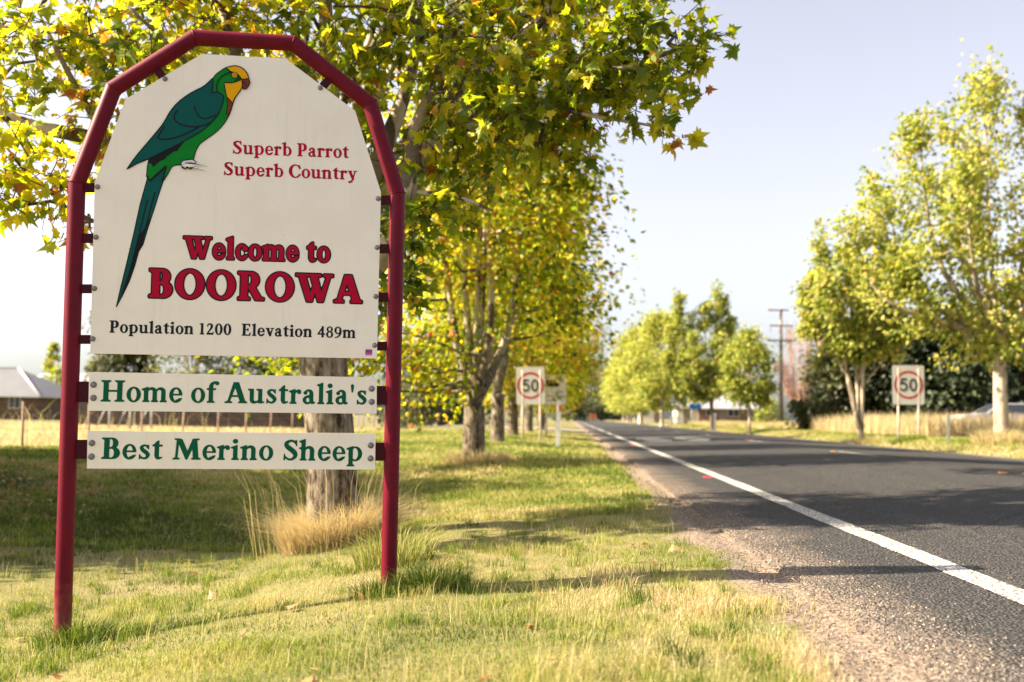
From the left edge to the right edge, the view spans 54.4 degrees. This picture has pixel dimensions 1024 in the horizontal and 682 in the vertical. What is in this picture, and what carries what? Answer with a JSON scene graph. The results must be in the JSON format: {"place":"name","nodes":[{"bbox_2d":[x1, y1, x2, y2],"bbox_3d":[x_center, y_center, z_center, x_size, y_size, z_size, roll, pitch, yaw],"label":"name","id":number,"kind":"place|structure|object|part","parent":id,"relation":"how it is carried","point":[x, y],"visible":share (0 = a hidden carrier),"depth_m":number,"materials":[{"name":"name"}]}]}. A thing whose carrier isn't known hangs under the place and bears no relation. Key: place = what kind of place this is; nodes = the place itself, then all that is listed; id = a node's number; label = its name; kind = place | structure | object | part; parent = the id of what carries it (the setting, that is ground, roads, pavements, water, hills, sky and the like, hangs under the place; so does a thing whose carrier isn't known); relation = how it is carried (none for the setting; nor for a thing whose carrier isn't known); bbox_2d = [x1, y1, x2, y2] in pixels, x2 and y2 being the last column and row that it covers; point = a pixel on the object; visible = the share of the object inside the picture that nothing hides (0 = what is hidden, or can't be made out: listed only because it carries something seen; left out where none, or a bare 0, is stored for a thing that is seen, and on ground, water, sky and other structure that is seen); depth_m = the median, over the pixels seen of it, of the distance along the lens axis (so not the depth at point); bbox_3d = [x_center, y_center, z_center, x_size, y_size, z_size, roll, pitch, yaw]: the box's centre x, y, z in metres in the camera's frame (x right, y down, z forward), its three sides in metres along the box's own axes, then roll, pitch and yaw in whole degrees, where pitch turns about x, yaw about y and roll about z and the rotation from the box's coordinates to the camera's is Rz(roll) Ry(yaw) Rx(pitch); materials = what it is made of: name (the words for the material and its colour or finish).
{"place":"outdoors","nodes":[
{"label":"outdoors","id":0,"kind":"place"},
{"bbox_2d":[0,421,381,446],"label":"paddock grass","id":1,"kind":"structure","parent":0,"point":[11,437],"depth_m":45.03,"materials":[{"name":"plant"}]},
{"bbox_2d":[0,428,687,552],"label":"verge grass","id":2,"kind":"structure","parent":0,"point":[590,448],"depth_m":13.62,"materials":[{"name":"green plant"}]},
{"bbox_2d":[354,425,583,430],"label":"driveway","id":3,"kind":"structure","parent":0,"point":[486,426],"depth_m":63.53,"materials":[{"name":"beige gravel"}]},
{"bbox_2d":[0,415,1023,681],"bbox_3d":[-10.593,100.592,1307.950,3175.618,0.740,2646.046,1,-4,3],"label":"ground","id":4,"kind":"structure","parent":0,"point":[742,581],"depth_m":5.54,"materials":[{"name":"green plant"}]},
{"bbox_2d":[0,367,60,419],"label":"brick house","id":5,"kind":"structure","parent":4,"relation":"on","point":[18,385],"depth_m":89.10,"materials":[{"name":"grey metal"}]},
{"bbox_2d":[8,397,20,407],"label":"window","id":6,"kind":"structure","parent":5,"relation":"in","point":[12,400],"depth_m":87.97,"materials":[{"name":"glass"}]},
{"bbox_2d":[42,341,61,372],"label":"poplar tree","id":7,"kind":"object","parent":4,"relation":"on","point":[52,347],"visible":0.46,"depth_m":138.88,"materials":[{"name":"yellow plant"}]},
{"bbox_2d":[42,364,61,385],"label":"garden shrub","id":8,"kind":"object","parent":4,"relation":"on","point":[57,372],"visible":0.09,"depth_m":98.39,"materials":[{"name":"yellow plant"}]},
{"bbox_2d":[38,373,88,384],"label":"farm shed","id":9,"kind":"structure","parent":4,"relation":"on","point":[82,375],"depth_m":129.44,"materials":[{"name":"metal"}]},
{"bbox_2d":[11,606,133,653],"bbox_3d":[-2.207,1.473,5.093,0.702,0.231,0.674,-2,-5,36],"label":"grass tuft","id":10,"kind":"object","parent":4,"relation":"on","point":[75,631],"visible":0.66,"depth_m":5.05,"materials":[{"name":"green plant"}]},
{"bbox_2d":[96,411,110,429],"bbox_3d":[-19.789,3.582,48.124,0.833,1.950,0.109,0,-4,9],"label":"braced post","id":11,"kind":"object","parent":4,"relation":"on","point":[109,419],"visible":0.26,"depth_m":48.04,"materials":[{"name":"wood"}]},
{"bbox_2d":[81,310,142,380],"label":"evergreen tree","id":12,"kind":"object","parent":4,"relation":"on","point":[95,364],"visible":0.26,"depth_m":63.34,"materials":[{"name":"green plant"}]},
{"bbox_2d":[116,411,131,428],"bbox_3d":[-18.763,3.587,48.064,0.833,1.950,0.109,0,-4,9],"label":"braced post","id":13,"kind":"object","parent":4,"relation":"on","point":[130,414],"visible":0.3,"depth_m":47.98,"materials":[{"name":"wood"}]},
{"bbox_2d":[0,400,251,440],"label":"weed stalks","id":14,"kind":"object","parent":4,"relation":"on","point":[99,422],"visible":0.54,"depth_m":38.20,"materials":[{"name":"beige plant"}]},
{"bbox_2d":[102,354,163,372],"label":"evergreen tree","id":15,"kind":"object","parent":4,"relation":"on","point":[142,358],"visible":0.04,"depth_m":65.06,"materials":[{"name":"green plant"}]},
{"bbox_2d":[137,411,152,428],"bbox_3d":[-17.723,3.606,48.002,0.833,1.950,0.109,0,-4,9],"label":"braced post","id":16,"kind":"object","parent":4,"relation":"on","point":[151,415],"visible":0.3,"depth_m":47.91,"materials":[{"name":"wood"}]},
{"bbox_2d":[78,402,303,428],"bbox_3d":[-18.045,4.235,57.013,15.895,1.780,0.070,1,-4,3],"label":"fence","id":17,"kind":"object","parent":4,"relation":"on","point":[262,420],"visible":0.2,"depth_m":56.96,"materials":[{"name":"wood"}]},
{"bbox_2d":[0,401,383,445],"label":"wire fence","id":18,"kind":"object","parent":4,"relation":"on","point":[22,425],"visible":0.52,"depth_m":32.74,"materials":[{"name":"grey metal"}]},
{"bbox_2d":[135,355,251,374],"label":"gum tree","id":19,"kind":"object","parent":4,"relation":"on","point":[206,364],"visible":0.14,"depth_m":58.63,"materials":[{"name":"green plant"}]},
{"bbox_2d":[53,29,405,643],"bbox_3d":[-1.496,0.070,5.401,1.797,3.602,0.095,2,-4,-11],"label":"welcome sign","id":20,"kind":"object","parent":4,"relation":"on","point":[239,201],"visible":1,"depth_m":5.41,"materials":[{"name":"metal"}]},
{"bbox_2d":[201,356,275,374],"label":"evergreen tree","id":21,"kind":"object","parent":4,"relation":"on","point":[249,365],"visible":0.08,"depth_m":65.06,"materials":[{"name":"green plant"}]},
{"bbox_2d":[254,357,299,375],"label":"evergreen tree","id":22,"kind":"object","parent":4,"relation":"on","point":[265,369],"visible":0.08,"depth_m":60.23,"materials":[{"name":"green plant"}]},
{"bbox_2d":[174,489,469,555],"bbox_3d":[-1.543,1.521,8.464,2.917,0.614,2.610,1,-4,3],"label":"dry tussock","id":23,"kind":"object","parent":4,"relation":"on","point":[295,528],"visible":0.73,"depth_m":8.17,"materials":[{"name":"beige plant"}]},
{"bbox_2d":[232,438,430,559],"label":"dry stalks","id":24,"kind":"object","parent":4,"relation":"on","point":[309,512],"visible":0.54,"depth_m":8.18,"materials":[{"name":"beige plant"}]},
{"bbox_2d":[0,451,678,681],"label":"fallen leaves","id":25,"kind":"object","parent":4,"relation":"on","point":[312,677],"visible":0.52,"depth_m":12.21,"materials":[{"name":"brown plant"}]},
{"bbox_2d":[0,0,741,540],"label":"plane tree","id":26,"kind":"object","parent":4,"relation":"on","point":[586,78],"visible":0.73,"depth_m":8.07,"materials":[{"name":"green plant"}]},
{"bbox_2d":[333,574,412,601],"bbox_3d":[-0.720,1.278,5.206,0.514,0.163,0.441,1,-4,3],"label":"grass tuft","id":27,"kind":"object","parent":4,"relation":"on","point":[373,591],"visible":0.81,"depth_m":5.17,"materials":[{"name":"green plant"}]},
{"bbox_2d":[357,415,412,426],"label":"rail fence","id":28,"kind":"object","parent":4,"relation":"on","point":[358,418],"visible":0.25,"depth_m":76.44,"materials":[{"name":"white paint"}]},
{"bbox_2d":[373,364,415,425],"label":"garden shrub","id":29,"kind":"object","parent":4,"relation":"on","point":[383,376],"visible":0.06,"depth_m":72.45,"materials":[{"name":"green plant"}]},
{"bbox_2d":[312,513,485,571],"bbox_3d":[-0.739,1.296,6.556,1.365,0.409,1.172,1,-4,3],"label":"grass tuft","id":30,"kind":"object","parent":4,"relation":"on","point":[372,549],"visible":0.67,"depth_m":6.39,"materials":[{"name":"green plant"}]},
{"bbox_2d":[381,370,456,427],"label":"garden shrub","id":31,"kind":"object","parent":4,"relation":"on","point":[426,411],"visible":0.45,"depth_m":65.59,"materials":[{"name":"green plant"}]},
{"bbox_2d":[194,11,646,458],"bbox_3d":[-1.427,-1.989,19.529,8.016,9.238,6.790,1,-4,3],"label":"plane tree","id":32,"kind":"object","parent":4,"relation":"on","point":[475,376],"visible":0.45,"depth_m":18.67,"materials":[{"name":"green plant"}]},
{"bbox_2d":[378,556,495,594],"bbox_3d":[-0.389,1.243,5.376,0.752,0.222,0.722,1,-4,3],"label":"grass tuft","id":33,"kind":"object","parent":4,"relation":"on","point":[425,576],"visible":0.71,"depth_m":5.26,"materials":[{"name":"green plant"}]},
{"bbox_2d":[412,395,466,425],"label":"garden shrub","id":34,"kind":"object","parent":4,"relation":"on","point":[451,414],"visible":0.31,"depth_m":69.59,"materials":[{"name":"green plant"}]},
{"bbox_2d":[0,472,882,681],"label":"grass stems","id":35,"kind":"object","parent":4,"relation":"on","point":[550,659],"visible":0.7,"depth_m":4.08,"materials":[{"name":"green plant"}]},
{"bbox_2d":[432,378,491,424],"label":"garden shrub","id":36,"kind":"object","parent":4,"relation":"on","point":[489,418],"visible":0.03,"depth_m":79.62,"materials":[{"name":"green plant"}]},
{"bbox_2d":[435,392,507,424],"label":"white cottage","id":37,"kind":"structure","parent":4,"relation":"on","point":[505,413],"depth_m":96.01,"materials":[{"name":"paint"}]},
{"bbox_2d":[437,445,516,465],"bbox_3d":[-0.631,2.135,18.477,1.792,0.395,1.828,1,-4,3],"label":"grass tuft","id":38,"kind":"object","parent":4,"relation":"on","point":[481,459],"visible":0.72,"depth_m":18.23,"materials":[{"name":"beige plant"}]},
{"bbox_2d":[384,121,639,441],"bbox_3d":[-0.225,-1.917,27.699,7.658,10.057,6.728,1,-4,3],"label":"plane tree","id":39,"kind":"object","parent":4,"relation":"on","point":[497,432],"visible":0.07,"depth_m":27.37,"materials":[{"name":"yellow plant"}]},
{"bbox_2d":[403,190,645,435],"bbox_3d":[-0.019,-1.710,37.083,8.948,11.071,8.352,-2,-5,35],"label":"plane tree","id":40,"kind":"object","parent":4,"relation":"on","point":[555,365],"visible":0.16,"depth_m":36.21,"materials":[{"name":"green plant"}]},
{"bbox_2d":[516,367,544,439],"bbox_3d":[0.577,2.098,30.949,0.875,2.595,0.071,-1,-4,3],"label":"speed sign","id":41,"kind":"object","parent":4,"relation":"on","point":[529,385],"visible":0.98,"depth_m":30.96,"materials":[{"name":"metal"}]},
{"bbox_2d":[527,437,550,441],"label":"grass tuft","id":42,"kind":"object","parent":4,"relation":"on","point":[542,439],"visible":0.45,"depth_m":30.58,"materials":[{"name":"plant"}]},
{"bbox_2d":[485,283,609,429],"bbox_3d":[1.663,-0.064,58.403,8.948,11.071,8.352,2,-5,-14],"label":"plane tree","id":43,"kind":"object","parent":4,"relation":"on","point":[542,418],"visible":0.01,"depth_m":57.91,"materials":[{"name":"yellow plant"}]},
{"bbox_2d":[484,257,618,431],"bbox_3d":[1.087,-0.661,47.225,7.934,10.517,8.500,0,-4,4],"label":"plane tree","id":44,"kind":"object","parent":4,"relation":"on","point":[528,421],"visible":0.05,"depth_m":46.62,"materials":[{"name":"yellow plant"}]},
{"bbox_2d":[544,375,565,436],"bbox_3d":[1.493,2.491,35.386,0.840,2.582,0.068,1,-4,3],"label":"load limit sign","id":45,"kind":"object","parent":4,"relation":"on","point":[553,392],"visible":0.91,"depth_m":35.40,"materials":[{"name":"metal"}]},
{"bbox_2d":[555,400,560,445],"bbox_3d":[1.246,2.331,26.888,0.125,1.480,0.041,2,-4,3],"label":"guide post","id":46,"kind":"object","parent":4,"relation":"on","point":[558,423],"visible":0.87,"depth_m":26.88,"materials":[{"name":"white plastic"}]},
{"bbox_2d":[524,311,591,426],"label":"plane tree","id":47,"kind":"object","parent":4,"relation":"on","point":[566,401],"visible":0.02,"depth_m":77.97,"materials":[{"name":"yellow plant"}]},
{"bbox_2d":[550,382,589,420],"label":"evergreen tree","id":48,"kind":"object","parent":4,"relation":"on","point":[579,411],"visible":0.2,"depth_m":248.36,"materials":[{"name":"green plant"}]},
{"bbox_2d":[563,389,620,420],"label":"hedge tree","id":49,"kind":"object","parent":4,"relation":"on","point":[599,412],"visible":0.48,"depth_m":315.05,"materials":[{"name":"green plant"}]},
{"bbox_2d":[571,356,618,418],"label":"evergreen tree","id":50,"kind":"object","parent":4,"relation":"on","point":[594,388],"visible":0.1,"depth_m":355.25,"materials":[{"name":"green plant"}]},
{"bbox_2d":[597,402,628,419],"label":"evergreen tree","id":51,"kind":"object","parent":4,"relation":"on","point":[617,418],"visible":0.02,"depth_m":325.19,"materials":[{"name":"green plant"}]},
{"bbox_2d":[599,356,628,421],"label":"street tree","id":52,"kind":"object","parent":4,"relation":"on","point":[606,399],"visible":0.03,"depth_m":190.33,"materials":[{"name":"green plant"}]},
{"bbox_2d":[599,359,629,421],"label":"street tree","id":53,"kind":"object","parent":4,"relation":"on","point":[623,416],"visible":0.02,"depth_m":208.31,"materials":[{"name":"green plant"}]},
{"bbox_2d":[599,357,633,422],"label":"street tree","id":54,"kind":"object","parent":4,"relation":"on","point":[612,405],"visible":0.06,"depth_m":174.39,"materials":[{"name":"green plant"}]},
{"bbox_2d":[601,349,645,423],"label":"street tree","id":55,"kind":"object","parent":4,"relation":"on","point":[634,421],"visible":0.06,"depth_m":158.45,"materials":[{"name":"green plant"}]},
{"bbox_2d":[600,322,674,423],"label":"street tree","id":56,"kind":"object","parent":4,"relation":"on","point":[619,389],"visible":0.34,"depth_m":140.45,"materials":[{"name":"green plant"}]},
{"bbox_2d":[637,409,659,422],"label":"cream cottage","id":57,"kind":"structure","parent":4,"relation":"on","point":[652,417],"depth_m":153.56,"materials":[{"name":"metal"}]},
{"bbox_2d":[654,409,659,422],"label":"door","id":58,"kind":"structure","parent":57,"relation":"in","point":[656,415],"depth_m":153.45,"materials":[{"name":"beige paint"}]},
{"bbox_2d":[615,304,709,425],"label":"street tree","id":59,"kind":"object","parent":4,"relation":"on","point":[653,392],"visible":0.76,"depth_m":106.33,"materials":[{"name":"green plant"}]},
{"bbox_2d":[670,416,681,424],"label":"picket fence","id":60,"kind":"object","parent":4,"relation":"on","point":[675,418],"visible":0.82,"depth_m":110.78,"materials":[{"name":"white paint"}]},
{"bbox_2d":[672,403,697,423],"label":"garage","id":61,"kind":"structure","parent":4,"relation":"on","point":[684,413],"depth_m":116.66,"materials":[{"name":"metal"}]},
{"bbox_2d":[683,409,690,423],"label":"door","id":62,"kind":"structure","parent":61,"relation":"in","point":[686,415],"depth_m":116.63,"materials":[{"name":"paint"}]},
{"bbox_2d":[689,399,701,426],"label":"blue sign","id":63,"kind":"object","parent":4,"relation":"on","point":[694,406],"visible":0.45,"depth_m":86.98,"materials":[{"name":"metal"}]},
{"bbox_2d":[659,279,741,430],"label":"street tree","id":64,"kind":"object","parent":4,"relation":"on","point":[695,370],"visible":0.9,"depth_m":73.21,"materials":[{"name":"green plant"}]},
{"bbox_2d":[714,413,715,430],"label":"guide post","id":65,"kind":"object","parent":4,"relation":"on","point":[714,421],"visible":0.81,"depth_m":69.08,"materials":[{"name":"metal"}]},
{"bbox_2d":[698,393,762,421],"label":"weatherboard house","id":66,"kind":"structure","parent":4,"relation":"on","point":[723,411],"depth_m":126.27,"materials":[{"name":"wood"}]},
{"bbox_2d":[706,409,716,416],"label":"window","id":67,"kind":"structure","parent":66,"relation":"in","point":[707,410],"depth_m":126.38,"materials":[{"name":"glass"}]},
{"bbox_2d":[719,409,726,421],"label":"door","id":68,"kind":"structure","parent":66,"relation":"in","point":[722,412],"depth_m":126.26,"materials":[{"name":"paint"}]},
{"bbox_2d":[728,409,739,416],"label":"window","id":69,"kind":"structure","parent":66,"relation":"in","point":[731,412],"depth_m":126.20,"materials":[{"name":"glass"}]},
{"bbox_2d":[747,410,755,416],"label":"window","id":70,"kind":"structure","parent":66,"relation":"in","point":[752,411],"depth_m":126.07,"materials":[{"name":"glass"}]},
{"bbox_2d":[713,321,781,433],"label":"street tree","id":71,"kind":"object","parent":4,"relation":"on","point":[739,352],"visible":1,"depth_m":55.76,"materials":[{"name":"green plant"}]},
{"bbox_2d":[752,395,789,422],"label":"garden shrub","id":72,"kind":"object","parent":4,"relation":"on","point":[768,413],"visible":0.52,"depth_m":80.32,"materials":[{"name":"green plant"}]},
{"bbox_2d":[768,307,793,422],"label":"power pole","id":73,"kind":"object","parent":4,"relation":"on","point":[781,346],"visible":0.97,"depth_m":74.00,"materials":[{"name":"wood"}]},
{"bbox_2d":[770,323,823,403],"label":"bare tree","id":74,"kind":"object","parent":4,"relation":"on","point":[791,392],"visible":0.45,"depth_m":82.81,"materials":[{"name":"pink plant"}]},
{"bbox_2d":[784,343,879,429],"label":"dark conifer","id":75,"kind":"object","parent":4,"relation":"on","point":[820,400],"visible":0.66,"depth_m":56.25,"materials":[{"name":"green plant"}]},
{"bbox_2d":[665,423,1023,458],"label":"verge grass","id":76,"kind":"structure","parent":4,"relation":"on","point":[961,440],"depth_m":35.00,"materials":[{"name":"yellow plant"}]},
{"bbox_2d":[815,361,895,419],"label":"dark conifer","id":77,"kind":"object","parent":4,"relation":"on","point":[876,377],"visible":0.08,"depth_m":57.04,"materials":[{"name":"green plant"}]},
{"bbox_2d":[789,215,929,440],"bbox_3d":[12.763,-0.447,36.489,5.000,8.503,3.783,1,-4,3],"label":"street tree","id":78,"kind":"object","parent":4,"relation":"on","point":[855,335],"visible":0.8,"depth_m":36.13,"materials":[{"name":"green plant"}]},
{"bbox_2d":[848,434,884,443],"bbox_3d":[12.766,3.522,35.793,1.355,0.452,1.664,-3,-6,39],"label":"grass tuft","id":79,"kind":"object","parent":4,"relation":"on","point":[869,439],"visible":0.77,"depth_m":35.56,"materials":[{"name":"beige plant"}]},
{"bbox_2d":[839,320,944,418],"bbox_3d":[21.798,2.260,56.947,6.347,7.400,6.739,1,-4,3],"label":"dark conifer","id":80,"kind":"object","parent":4,"relation":"on","point":[886,401],"visible":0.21,"depth_m":55.54,"materials":[{"name":"green plant"}]},
{"bbox_2d":[884,433,927,445],"bbox_3d":[13.001,3.209,32.702,1.484,0.488,1.456,-2,-5,36],"label":"grass tuft","id":81,"kind":"object","parent":4,"relation":"on","point":[901,439],"visible":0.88,"depth_m":32.62,"materials":[{"name":"green plant"}]},
{"bbox_2d":[892,365,924,437],"bbox_3d":[13.232,2.208,33.222,1.040,2.795,0.071,1,-4,3],"label":"speed sign","id":82,"kind":"object","parent":4,"relation":"on","point":[907,384],"visible":0.98,"depth_m":33.24,"materials":[{"name":"metal"}]},
{"bbox_2d":[806,408,1023,436],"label":"tall dry grass","id":83,"kind":"structure","parent":4,"relation":"on","point":[936,425],"depth_m":39.75,"materials":[{"name":"beige plant"}]},
{"bbox_2d":[819,38,1023,435],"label":"street tree","id":84,"kind":"object","parent":4,"relation":"on","point":[969,222],"visible":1,"depth_m":28.44,"materials":[{"name":"green plant"}]},
{"bbox_2d":[880,326,992,419],"bbox_3d":[23.827,2.270,55.266,6.181,7.734,7.087,-1,-5,26],"label":"dark conifer","id":85,"kind":"object","parent":4,"relation":"on","point":[942,398],"visible":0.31,"depth_m":54.17,"materials":[{"name":"green plant"}]},
{"bbox_2d":[946,415,949,441],"bbox_3d":[13.228,2.751,30.184,0.085,1.000,0.035,1,-4,3],"label":"guide post","id":86,"kind":"object","parent":4,"relation":"on","point":[948,427],"visible":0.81,"depth_m":30.18,"materials":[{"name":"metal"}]},
{"bbox_2d":[899,308,1022,416],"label":"dark conifer","id":87,"kind":"object","parent":4,"relation":"on","point":[972,371],"visible":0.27,"depth_m":53.09,"materials":[{"name":"green plant"}]},
{"bbox_2d":[950,403,1023,422],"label":"parked car","id":88,"kind":"object","parent":4,"relation":"on","point":[1017,408],"visible":0.03,"depth_m":42.04,"materials":[{"name":"silver metal"}]},
{"bbox_3d":[21.327,2.855,42.014,2.370,0.380,0.145,1,-4,3],"label":"window","id":89,"kind":"part","parent":88,"relation":"part of","materials":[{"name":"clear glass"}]},
{"bbox_2d":[966,422,1023,445],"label":"grass tuft","id":90,"kind":"object","parent":4,"relation":"on","point":[996,437],"visible":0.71,"depth_m":27.27,"materials":[{"name":"beige plant"}]},
{"bbox_2d":[983,320,1023,402],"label":"dark conifer","id":91,"kind":"object","parent":4,"relation":"on","point":[1018,396],"visible":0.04,"depth_m":58.96,"materials":[{"name":"green plant"}]},
{"bbox_2d":[0,0,1023,420],"label":"sky","id":92,"kind":"structure","parent":0,"point":[814,87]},
{"bbox_2d":[687,419,810,429],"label":"dry grass","id":93,"kind":"structure","parent":0,"point":[766,424],"depth_m":69.83,"materials":[{"name":"yellow plant"}]},
{"bbox_2d":[573,419,1023,681],"bbox_3d":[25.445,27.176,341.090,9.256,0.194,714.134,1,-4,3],"label":"road","id":94,"kind":"structure","parent":0,"point":[948,527],"depth_m":8.22,"materials":[{"name":"grey asphalt"}]},
{"bbox_2d":[635,478,1023,681],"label":"loose gravel","id":95,"kind":"structure","parent":0,"point":[939,666],"depth_m":4.31,"materials":[{"name":"beige gravel"}]}
]}

